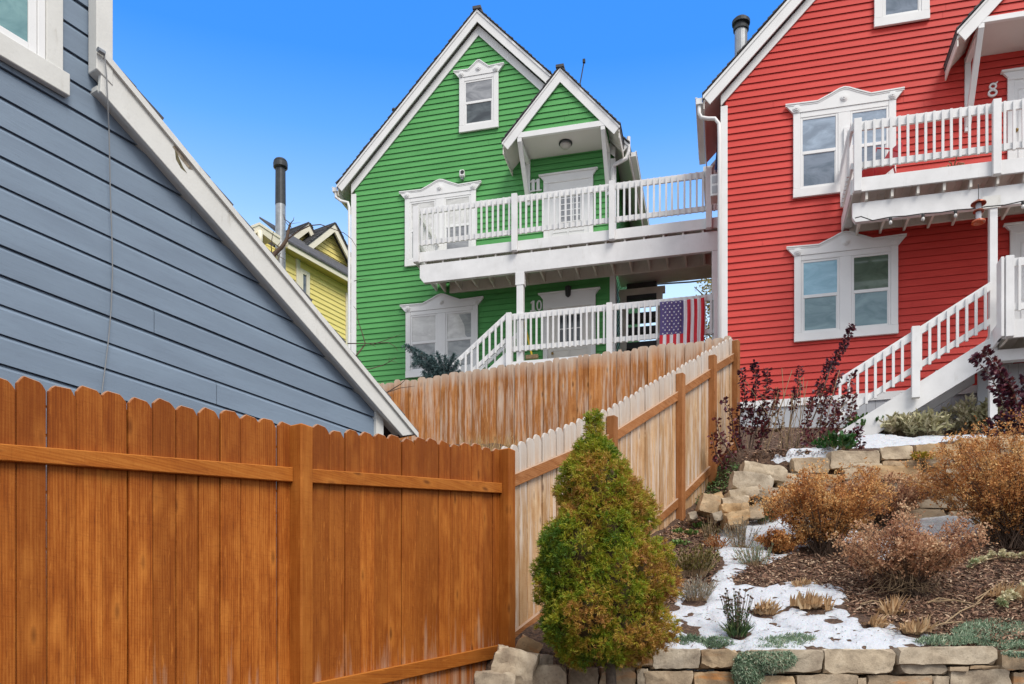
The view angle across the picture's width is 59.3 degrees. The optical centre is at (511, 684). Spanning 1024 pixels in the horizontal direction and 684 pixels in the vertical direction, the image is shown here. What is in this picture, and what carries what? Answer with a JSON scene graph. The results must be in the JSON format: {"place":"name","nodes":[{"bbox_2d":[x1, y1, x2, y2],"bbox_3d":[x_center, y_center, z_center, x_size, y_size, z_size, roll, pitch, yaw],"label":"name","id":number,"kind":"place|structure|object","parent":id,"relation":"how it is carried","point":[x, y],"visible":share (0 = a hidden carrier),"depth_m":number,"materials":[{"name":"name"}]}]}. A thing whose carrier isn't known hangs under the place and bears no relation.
{"place":"outdoors","nodes":[
{"label":"outdoors","id":0,"kind":"place"},
{"bbox_2d":[113,0,783,341],"label":"sky","id":1,"kind":"structure","parent":0,"point":[242,85],"materials":[{"name":"blue"}]},
{"bbox_2d":[657,279,710,284],"bbox_3d":[6.347,-15.234,34.000,3.405,0.340,0.059,0,0,0],"label":"power line","id":2,"kind":"object","parent":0,"point":[679,282],"visible":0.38,"depth_m":33.98,"materials":[{"name":"black plastic"}]},
{"bbox_2d":[400,427,1023,683],"bbox_3d":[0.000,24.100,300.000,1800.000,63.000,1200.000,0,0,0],"label":"ground","id":3,"kind":"structure","parent":0,"point":[532,633],"depth_m":9.10,"materials":[{"name":"soil"}]},
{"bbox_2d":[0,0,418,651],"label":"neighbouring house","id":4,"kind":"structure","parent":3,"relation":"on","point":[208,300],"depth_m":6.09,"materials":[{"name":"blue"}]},
{"bbox_2d":[0,0,69,97],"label":"window","id":5,"kind":"structure","parent":4,"relation":"in","point":[31,31],"depth_m":5.53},
{"bbox_2d":[96,47,112,393],"bbox_3d":[-2.663,-2.881,5.865,0.072,2.431,0.198,0,0,-10],"label":"cable","id":6,"kind":"object","parent":4,"relation":"attached to","point":[101,51],"visible":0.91,"depth_m":5.93,"materials":[{"name":"metal"}]},
{"bbox_2d":[0,376,514,683],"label":"board fence","id":7,"kind":"object","parent":3,"relation":"on","point":[160,541],"visible":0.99,"depth_m":5.22,"materials":[{"name":"brown wood"}]},
{"bbox_2d":[251,157,347,345],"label":"yellow house","id":8,"kind":"structure","parent":3,"relation":"on","point":[314,263],"depth_m":26.81,"materials":[{"name":"wood"}]},
{"bbox_2d":[300,268,309,296],"bbox_3d":[-6.045,-11.413,26.223,0.040,1.333,0.401,0,0,32],"label":"window","id":9,"kind":"structure","parent":8,"relation":"in","point":[304,275],"depth_m":26.26,"materials":[{"name":"wood"}]},
{"bbox_2d":[345,293,347,345],"bbox_3d":[-4.868,-10.892,28.104,0.040,2.373,0.921,0,0,32],"label":"window","id":10,"kind":"structure","parent":8,"relation":"in","point":[346,294],"depth_m":27.72,"materials":[{"name":"wood"}]},
{"bbox_2d":[271,215,356,259],"bbox_3d":[-2.579,-4.163,11.499,1.210,3.687,0.117,0,0,0],"label":"bare tree","id":11,"kind":"object","parent":3,"relation":"on","point":[280,247],"visible":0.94,"depth_m":11.48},
{"bbox_2d":[347,279,411,392],"bbox_3d":[-1.605,-3.497,11.002,0.849,2.934,0.104,0,0,0],"label":"bare tree","id":12,"kind":"object","parent":3,"relation":"on","point":[364,343],"visible":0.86,"depth_m":10.99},
{"bbox_2d":[401,343,461,377],"bbox_3d":[-1.427,-5.320,15.992,1.156,1.620,0.416,0,0,4],"label":"spruce","id":13,"kind":"object","parent":3,"relation":"on","point":[432,365],"visible":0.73,"depth_m":15.95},
{"bbox_2d":[459,430,495,450],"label":"grass tuft","id":14,"kind":"object","parent":3,"relation":"on","point":[478,442],"visible":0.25,"depth_m":12.51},
{"bbox_2d":[332,5,648,383],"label":"gable house","id":15,"kind":"structure","parent":3,"relation":"on","point":[487,108],"depth_m":21.45,"materials":[{"name":"green"}]},
{"bbox_2d":[399,179,481,266],"bbox_3d":[-1.736,-11.131,21.587,2.066,1.996,0.100,0,0,14],"label":"window","id":16,"kind":"structure","parent":15,"relation":"in","point":[440,192],"depth_m":21.57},
{"bbox_2d":[400,293,483,377],"bbox_3d":[-1.698,-8.408,21.576,2.097,1.947,0.100,0,0,14],"label":"window","id":17,"kind":"structure","parent":15,"relation":"in","point":[435,324],"depth_m":21.58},
{"bbox_2d":[453,59,503,133],"bbox_3d":[-0.795,-14.009,21.358,1.245,1.660,0.100,0,0,14],"label":"window","id":18,"kind":"structure","parent":15,"relation":"in","point":[479,83],"depth_m":21.37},
{"bbox_2d":[413,167,717,360],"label":"deck","id":19,"kind":"structure","parent":15,"relation":"attached to","point":[674,251],"depth_m":19.56,"materials":[{"name":"paint"}]},
{"bbox_2d":[538,167,597,237],"bbox_3d":[1.297,-10.788,20.855,1.386,2.216,0.094,0,0,14],"label":"door","id":20,"kind":"structure","parent":15,"relation":"in","point":[578,178],"depth_m":20.86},
{"bbox_2d":[538,287,600,358],"bbox_3d":[1.321,-8.095,20.842,1.456,2.082,0.108,0,0,14],"label":"door","id":21,"kind":"structure","parent":15,"relation":"in","point":[583,297],"depth_m":20.86,"materials":[{"name":"white wood"}]},
{"bbox_2d":[473,670,515,683],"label":"rock","id":22,"kind":"object","parent":3,"relation":"on","point":[487,677],"visible":0.99,"depth_m":6.56,"materials":[{"name":"stone"}]},
{"bbox_2d":[473,430,519,450],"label":"grass tuft","id":23,"kind":"object","parent":3,"relation":"on","point":[495,445],"visible":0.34,"depth_m":12.57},
{"bbox_2d":[491,645,539,683],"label":"rock","id":24,"kind":"object","parent":3,"relation":"on","point":[522,665],"visible":0.77,"depth_m":6.75,"materials":[{"name":"stone"}]},
{"bbox_2d":[515,634,542,652],"bbox_3d":[0.122,-0.294,7.473,0.201,0.201,0.267,29,1,-2],"label":"rock","id":25,"kind":"object","parent":3,"relation":"on","point":[526,643],"visible":0.59,"depth_m":7.35,"materials":[{"name":"stone"}]},
{"bbox_2d":[538,654,552,664],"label":"rock","id":26,"kind":"object","parent":3,"relation":"on","point":[546,659],"visible":0.39,"depth_m":7.16,"materials":[{"name":"stone"}]},
{"bbox_2d":[533,664,566,683],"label":"rock","id":27,"kind":"object","parent":3,"relation":"on","point":[550,674],"visible":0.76,"depth_m":6.85,"materials":[{"name":"stone"}]},
{"bbox_2d":[378,336,730,445],"bbox_3d":[0.432,-3.993,13.534,5.575,1.986,0.087,0,0,14],"label":"board fence","id":28,"kind":"object","parent":3,"relation":"on","point":[523,399],"visible":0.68,"depth_m":13.54,"materials":[{"name":"brown wood"}]},
{"bbox_2d":[453,291,717,371],"bbox_3d":[1.680,-7.057,19.953,5.845,2.079,1.603,0,0,14],"label":"porch","id":29,"kind":"object","parent":3,"relation":"on","point":[506,343],"visible":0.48,"depth_m":19.32,"materials":[{"name":"paint"}]},
{"bbox_2d":[526,332,537,359],"bbox_3d":[0.360,-7.922,20.542,0.240,1.038,0.581,0,0,-37],"label":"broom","id":30,"kind":"object","parent":29,"relation":"on","point":[532,356],"visible":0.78,"depth_m":20.41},
{"bbox_2d":[659,297,704,344],"bbox_3d":[3.520,-7.131,18.655,0.923,1.728,0.109,0,0,14],"label":"flag","id":31,"kind":"object","parent":29,"relation":"attached to","point":[682,321],"visible":0.66,"depth_m":18.68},
{"bbox_2d":[528,408,685,683],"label":"conifer","id":32,"kind":"object","parent":3,"relation":"on","point":[604,593],"visible":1,"depth_m":6.58,"materials":[{"name":"green plant"}]},
{"bbox_2d":[501,337,739,637],"bbox_3d":[1.563,-2.520,10.234,0.136,4.790,6.121,0,0,32],"label":"board fence","id":33,"kind":"object","parent":3,"relation":"on","point":[660,430],"visible":0.62,"depth_m":10.48,"materials":[{"name":"brown wood"}]},
{"bbox_2d":[619,281,664,351],"bbox_3d":[3.127,-7.398,21.570,1.088,4.396,0.300,0,0,14],"label":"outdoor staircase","id":34,"kind":"structure","parent":3,"relation":"on","point":[642,291],"depth_m":21.46,"materials":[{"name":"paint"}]},
{"bbox_2d":[672,538,691,545],"bbox_3d":[1.884,-1.597,10.063,0.209,0.084,0.180,0,0,39],"label":"rosette","id":35,"kind":"object","parent":3,"relation":"on","point":[679,541],"visible":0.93,"depth_m":10.05,"materials":[{"name":"green plant"}]},
{"bbox_2d":[664,515,720,539],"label":"leaf litter","id":36,"kind":"object","parent":3,"relation":"on","point":[679,535],"visible":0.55,"depth_m":10.60,"materials":[{"name":"brown plant"}]},
{"bbox_2d":[687,511,697,521],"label":"rock","id":37,"kind":"object","parent":3,"relation":"on","point":[692,516],"visible":1,"depth_m":10.61,"materials":[{"name":"stone"}]},
{"bbox_2d":[695,493,720,519],"bbox_3d":[2.316,-2.118,10.644,0.242,0.253,0.312,17,0,-1],"label":"rock","id":38,"kind":"object","parent":37,"relation":"on","point":[708,504],"visible":0.87,"depth_m":10.51,"materials":[{"name":"stone"}]},
{"bbox_2d":[667,543,719,576],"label":"shrub","id":39,"kind":"object","parent":3,"relation":"on","point":[694,564],"visible":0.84,"depth_m":9.08,"materials":[{"name":"green plant"}]},
{"bbox_2d":[660,472,731,605],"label":"bark mulch","id":40,"kind":"object","parent":3,"relation":"on","point":[694,545],"visible":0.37,"depth_m":10.05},
{"bbox_2d":[701,515,720,542],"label":"shrub","id":41,"kind":"object","parent":40,"relation":"on","point":[708,530],"visible":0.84,"depth_m":10.14,"materials":[{"name":"brown plant"}]},
{"bbox_2d":[679,575,718,600],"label":"lavender","id":42,"kind":"object","parent":3,"relation":"on","point":[702,592],"visible":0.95,"depth_m":8.50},
{"bbox_2d":[692,521,709,528],"bbox_3d":[2.243,-1.899,10.697,0.197,0.084,0.198,0,0,-26],"label":"rosette","id":43,"kind":"object","parent":3,"relation":"on","point":[699,524],"visible":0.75,"depth_m":10.66,"materials":[{"name":"green plant"}]},
{"bbox_2d":[694,278,711,341],"bbox_3d":[7.067,-11.080,31.999,1.574,7.362,1.448,0,0,16],"label":"autumn tree","id":44,"kind":"object","parent":3,"relation":"on","point":[709,286],"visible":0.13,"depth_m":31.92,"materials":[{"name":"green plant"}]},
{"bbox_2d":[702,533,730,549],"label":"shrub","id":45,"kind":"object","parent":3,"relation":"on","point":[716,545],"visible":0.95,"depth_m":9.88,"materials":[{"name":"brown plant"}]},
{"bbox_2d":[697,634,736,648],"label":"ground cover plant","id":46,"kind":"object","parent":3,"relation":"on","point":[715,643],"visible":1,"depth_m":7.60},
{"bbox_2d":[695,459,738,503],"bbox_3d":[2.612,-2.636,11.730,0.604,0.757,0.721,0,0,0],"label":"ground cover","id":47,"kind":"object","parent":3,"relation":"on","point":[733,467],"visible":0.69,"depth_m":11.68,"materials":[{"name":"green plant"}]},
{"bbox_2d":[707,359,781,469],"bbox_3d":[2.989,-3.577,11.871,1.114,1.567,0.451,0,0,-20],"label":"purple shrub","id":48,"kind":"object","parent":3,"relation":"on","point":[764,432],"visible":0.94,"depth_m":11.95,"materials":[{"name":"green plant"}]},
{"bbox_2d":[749,498,773,508],"bbox_3d":[3.051,-2.204,10.952,0.322,0.115,0.299,0,0,-1],"label":"rock","id":49,"kind":"object","parent":3,"relation":"on","point":[752,503],"visible":0.22,"depth_m":10.81,"materials":[{"name":"stone"}]},
{"bbox_2d":[758,487,790,498],"bbox_3d":[3.148,-2.304,10.899,0.473,0.147,0.300,2,1,0],"label":"rock","id":50,"kind":"object","parent":49,"relation":"on","point":[765,491],"visible":0.21,"depth_m":10.76,"materials":[{"name":"stone"}]},
{"bbox_2d":[728,471,773,490],"bbox_3d":[2.888,-2.439,10.897,0.505,0.229,0.308,8,1,2],"label":"rock","id":51,"kind":"object","parent":50,"relation":"on","point":[739,479],"visible":0.77,"depth_m":10.76,"materials":[{"name":"stone"}]},
{"bbox_2d":[741,597,784,614],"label":"dead iris clump","id":52,"kind":"object","parent":3,"relation":"on","point":[766,608],"visible":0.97,"depth_m":8.23,"materials":[{"name":"beige plant"}]},
{"bbox_2d":[730,631,816,683],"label":"ground cover plant","id":53,"kind":"object","parent":3,"relation":"on","point":[754,663],"visible":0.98,"depth_m":7.08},
{"bbox_2d":[752,526,807,553],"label":"spirea bush","id":54,"kind":"object","parent":3,"relation":"on","point":[782,543],"visible":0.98,"depth_m":9.72,"materials":[{"name":"brown plant"}]},
{"bbox_2d":[718,370,846,451],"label":"dry stems","id":55,"kind":"object","parent":3,"relation":"on","point":[790,421],"visible":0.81,"depth_m":11.95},
{"bbox_2d":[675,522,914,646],"bbox_3d":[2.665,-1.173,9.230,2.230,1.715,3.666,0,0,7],"label":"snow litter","id":56,"kind":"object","parent":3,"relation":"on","point":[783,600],"visible":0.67,"depth_m":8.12,"materials":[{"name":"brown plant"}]},
{"bbox_2d":[568,646,1023,683],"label":"stone wall","id":57,"kind":"structure","parent":3,"relation":"on","point":[968,664],"depth_m":7.17,"materials":[{"name":"stone"}]},
{"bbox_2d":[659,454,939,675],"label":"snow","id":58,"kind":"structure","parent":3,"relation":"on","point":[792,623],"depth_m":8.11,"materials":[{"name":"snow"}]},
{"bbox_2d":[673,633,706,644],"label":"ground cover plant","id":59,"kind":"object","parent":58,"relation":"on","point":[689,637],"visible":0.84,"depth_m":7.64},
{"bbox_2d":[720,509,749,529],"bbox_3d":[2.573,-1.903,10.357,0.295,0.180,0.310,-7,0,-1],"label":"rock","id":60,"kind":"object","parent":58,"relation":"on","point":[730,517],"visible":0.86,"depth_m":10.21,"materials":[{"name":"stone"}]},
{"bbox_2d":[710,511,722,523],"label":"rock","id":61,"kind":"object","parent":60,"relation":"on","point":[714,516],"visible":0.98,"depth_m":10.36,"materials":[{"name":"stone"}]},
{"bbox_2d":[719,503,740,513],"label":"rock","id":62,"kind":"object","parent":60,"relation":"on","point":[726,507],"visible":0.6,"depth_m":10.41,"materials":[{"name":"stone"}]},
{"bbox_2d":[721,495,749,503],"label":"rock","id":63,"kind":"object","parent":62,"relation":"on","point":[740,499],"visible":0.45,"depth_m":10.52,"materials":[{"name":"stone"}]},
{"bbox_2d":[724,486,759,499],"bbox_3d":[2.739,-2.264,10.751,0.364,0.141,0.314,-10,0,-2],"label":"rock","id":64,"kind":"object","parent":63,"relation":"on","point":[748,491],"visible":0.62,"depth_m":10.61,"materials":[{"name":"stone"}]},
{"bbox_2d":[719,588,756,637],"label":"seed head plant","id":65,"kind":"object","parent":58,"relation":"on","point":[735,628],"visible":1,"depth_m":7.74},
{"bbox_2d":[719,517,760,547],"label":"lavender","id":66,"kind":"object","parent":58,"relation":"on","point":[741,536],"visible":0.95,"depth_m":9.96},
{"bbox_2d":[749,505,764,519],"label":"rock","id":67,"kind":"object","parent":58,"relation":"on","point":[755,513],"visible":0.54,"depth_m":10.60,"materials":[{"name":"stone"}]},
{"bbox_2d":[756,507,778,524],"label":"green clump","id":68,"kind":"object","parent":58,"relation":"on","point":[765,518],"visible":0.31,"depth_m":10.73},
{"bbox_2d":[857,611,902,627],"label":"dead iris clump","id":69,"kind":"object","parent":58,"relation":"on","point":[874,621],"visible":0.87,"depth_m":7.92,"materials":[{"name":"beige plant"}]},
{"bbox_2d":[771,323,855,448],"bbox_3d":[4.061,-3.947,12.144,1.158,1.833,0.282,0,0,0],"label":"purple shrub","id":70,"kind":"object","parent":3,"relation":"on","point":[833,363],"visible":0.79,"depth_m":12.10,"materials":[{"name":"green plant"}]},
{"bbox_2d":[790,588,836,609],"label":"dead iris clump","id":71,"kind":"object","parent":3,"relation":"on","point":[809,601],"visible":0.98,"depth_m":8.26,"materials":[{"name":"beige plant"}]},
{"bbox_2d":[748,457,900,555],"bbox_3d":[3.380,-1.931,9.691,1.444,1.080,1.279,0,0,-36],"label":"spirea bush","id":72,"kind":"object","parent":3,"relation":"on","point":[838,509],"visible":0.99,"depth_m":9.63,"materials":[{"name":"brown plant"}]},
{"bbox_2d":[798,369,865,449],"bbox_3d":[4.154,-3.547,11.719,0.853,1.214,0.571,0,0,0],"label":"purple shrub","id":73,"kind":"object","parent":3,"relation":"on","point":[838,414],"visible":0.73,"depth_m":11.79,"materials":[{"name":"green plant"}]},
{"bbox_2d":[811,430,857,450],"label":"leafy plant","id":74,"kind":"object","parent":3,"relation":"on","point":[847,441],"visible":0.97,"depth_m":11.16,"materials":[{"name":"green plant"}]},
{"bbox_2d":[695,0,1023,429],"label":"gable house","id":75,"kind":"structure","parent":3,"relation":"on","point":[792,90],"depth_m":16.61,"materials":[{"name":"red"}]},
{"bbox_2d":[710,174,717,203],"bbox_3d":[4.032,-9.627,17.438,0.360,0.420,0.306,0,0,14],"label":"utility box","id":76,"kind":"object","parent":75,"relation":"attached to","point":[714,187],"visible":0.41,"depth_m":17.32,"materials":[{"name":"grey paint"}]},
{"bbox_2d":[785,86,904,198],"bbox_3d":[6.108,-10.036,16.550,2.069,1.927,0.100,0,0,14],"label":"window","id":77,"kind":"structure","parent":75,"relation":"in","point":[818,125],"depth_m":16.63,"materials":[{"name":"wood"}]},
{"bbox_2d":[786,231,906,342],"bbox_3d":[6.134,-7.364,16.544,2.085,1.955,0.100,0,0,14],"label":"window","id":78,"kind":"structure","parent":75,"relation":"in","point":[840,280],"depth_m":16.55,"materials":[{"name":"wood"}]},
{"bbox_2d":[874,0,929,28],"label":"window","id":79,"kind":"structure","parent":75,"relation":"in","point":[887,13],"depth_m":16.34,"materials":[{"name":"wood"}]},
{"bbox_2d":[840,98,1023,428],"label":"balcony","id":80,"kind":"structure","parent":75,"relation":"attached to","point":[998,180],"depth_m":15.06,"materials":[{"name":"paint"}]},
{"bbox_2d":[855,200,1023,224],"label":"string lights","id":81,"kind":"object","parent":80,"relation":"hanging from","point":[955,214],"visible":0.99,"depth_m":14.95,"materials":[{"name":"white plastic"}]},
{"bbox_2d":[971,184,986,225],"bbox_3d":[7.606,-7.845,14.673,0.236,0.633,0.236,0,0,14],"label":"bird feeder","id":82,"kind":"object","parent":80,"relation":"hanging from","point":[978,204],"visible":1,"depth_m":14.64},
{"bbox_2d":[1000,67,1023,158],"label":"door","id":83,"kind":"structure","parent":75,"relation":"in","point":[1015,76],"depth_m":15.90,"materials":[{"name":"white wood"}]},
{"bbox_2d":[1003,221,1023,318],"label":"door","id":84,"kind":"structure","parent":75,"relation":"in","point":[1016,229],"depth_m":15.88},
{"bbox_2d":[743,426,975,461],"bbox_3d":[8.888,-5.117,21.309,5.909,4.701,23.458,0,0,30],"label":"bark mulch","id":85,"kind":"object","parent":3,"relation":"on","point":[773,455],"visible":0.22,"depth_m":11.29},
{"bbox_2d":[842,412,883,427],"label":"leafy plant","id":86,"kind":"object","parent":3,"relation":"on","point":[862,422],"visible":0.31,"depth_m":15.34,"materials":[{"name":"green plant"}]},
{"bbox_2d":[727,541,1023,646],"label":"bark mulch","id":87,"kind":"object","parent":3,"relation":"on","point":[1008,613],"visible":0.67,"depth_m":8.85,"materials":[{"name":"wood"}]},
{"bbox_2d":[731,540,772,567],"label":"lavender","id":88,"kind":"object","parent":87,"relation":"on","point":[755,558],"visible":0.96,"depth_m":9.38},
{"bbox_2d":[788,577,816,586],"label":"dead iris clump","id":89,"kind":"object","parent":87,"relation":"on","point":[798,583],"visible":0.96,"depth_m":8.84,"materials":[{"name":"beige plant"}]},
{"bbox_2d":[871,591,914,615],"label":"dead iris clump","id":90,"kind":"object","parent":87,"relation":"on","point":[892,606],"visible":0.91,"depth_m":8.21,"materials":[{"name":"beige plant"}]},
{"bbox_2d":[868,565,956,593],"bbox_3d":[3.848,-1.022,8.619,0.846,0.309,0.347,0,0,-14],"label":"twig tangle","id":91,"kind":"object","parent":87,"relation":"on","point":[899,579],"visible":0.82,"depth_m":8.58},
{"bbox_2d":[860,581,1004,632],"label":"dead stalks","id":92,"kind":"object","parent":87,"relation":"on","point":[972,606],"visible":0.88,"depth_m":8.39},
{"bbox_2d":[966,548,1023,567],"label":"spurge","id":93,"kind":"object","parent":87,"relation":"on","point":[976,560],"visible":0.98,"depth_m":9.50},
{"bbox_2d":[984,581,1023,600],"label":"dead iris clump","id":94,"kind":"object","parent":87,"relation":"on","point":[999,589],"visible":0.46,"depth_m":8.52,"materials":[{"name":"beige plant"}]},
{"bbox_2d":[994,581,1023,608],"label":"spurge","id":95,"kind":"object","parent":87,"relation":"on","point":[1005,597],"visible":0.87,"depth_m":8.34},
{"bbox_2d":[821,462,941,525],"bbox_3d":[4.386,-2.263,10.811,1.473,0.781,1.186,0,0,0],"label":"spirea bush","id":96,"kind":"object","parent":3,"relation":"on","point":[908,493],"visible":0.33,"depth_m":10.61,"materials":[{"name":"brown plant"}]},
{"bbox_2d":[878,411,916,434],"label":"withered plant","id":97,"kind":"object","parent":3,"relation":"on","point":[893,424],"visible":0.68,"depth_m":14.97,"materials":[{"name":"green plant"}]},
{"bbox_2d":[775,435,1023,520],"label":"stone wall","id":98,"kind":"structure","parent":3,"relation":"on","point":[885,458],"depth_m":11.04,"materials":[{"name":"stone"}]},
{"bbox_2d":[910,451,935,460],"bbox_3d":[5.000,-2.789,10.935,0.340,0.115,0.247,0,0,-21],"label":"sedum","id":99,"kind":"object","parent":98,"relation":"on","point":[922,456],"visible":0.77,"depth_m":10.92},
{"bbox_2d":[783,433,1022,461],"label":"snow","id":100,"kind":"structure","parent":3,"relation":"on","point":[877,441],"depth_m":13.74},
{"bbox_2d":[826,497,998,596],"bbox_3d":[3.796,-1.305,8.674,1.538,0.920,1.218,0,0,0],"label":"spirea bush","id":101,"kind":"object","parent":3,"relation":"on","point":[916,553],"visible":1,"depth_m":8.48,"materials":[{"name":"brown plant"}]},
{"bbox_2d":[890,614,938,634],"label":"dead iris clump","id":102,"kind":"object","parent":3,"relation":"on","point":[914,627],"visible":1,"depth_m":7.78,"materials":[{"name":"beige plant"}]},
{"bbox_2d":[869,515,981,559],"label":"snow","id":103,"kind":"structure","parent":3,"relation":"on","point":[938,522],"depth_m":10.75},
{"bbox_2d":[900,406,955,436],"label":"withered plant","id":104,"kind":"object","parent":3,"relation":"on","point":[928,422],"visible":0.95,"depth_m":14.64,"materials":[{"name":"green plant"}]},
{"bbox_2d":[836,255,1023,434],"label":"outdoor stairs","id":105,"kind":"structure","parent":3,"relation":"on","point":[935,389],"depth_m":14.97,"materials":[{"name":"white paint"}]},
{"bbox_2d":[897,405,1023,548],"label":"spirea bush","id":106,"kind":"object","parent":3,"relation":"on","point":[996,498],"visible":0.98,"depth_m":9.81,"materials":[{"name":"brown plant"}]},
{"bbox_2d":[939,391,987,434],"bbox_3d":[7.815,-4.673,15.497,0.984,0.738,0.787,0,0,14],"label":"withered plant","id":107,"kind":"object","parent":3,"relation":"on","point":[964,412],"visible":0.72,"depth_m":15.36,"materials":[{"name":"green plant"}]},
{"bbox_2d":[913,617,1023,658],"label":"ground cover plant","id":108,"kind":"object","parent":3,"relation":"on","point":[954,638],"visible":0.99,"depth_m":7.69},
{"bbox_2d":[971,397,1008,430],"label":"withered plant","id":109,"kind":"object","parent":3,"relation":"on","point":[984,408],"visible":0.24,"depth_m":15.08,"materials":[{"name":"green plant"}]},
{"bbox_2d":[967,344,1023,437],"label":"purple shrub","id":110,"kind":"object","parent":3,"relation":"on","point":[1005,386],"visible":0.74,"depth_m":12.18,"materials":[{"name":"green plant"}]},
{"bbox_2d":[739,461,787,483],"bbox_3d":[3.087,-2.605,11.098,0.551,0.207,0.312,9,1,0],"label":"rock","id":111,"kind":"object","parent":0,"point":[778,473],"visible":0.64,"depth_m":10.96,"materials":[{"name":"stone"}]},
{"bbox_2d":[862,141,903,176],"bbox_3d":[6.459,-9.058,15.816,0.674,0.929,0.587,0,0,-16],"label":"garden chair","id":112,"kind":"object","parent":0,"point":[875,171],"visible":0.38,"depth_m":15.74,"materials":[{"name":"red plastic"}]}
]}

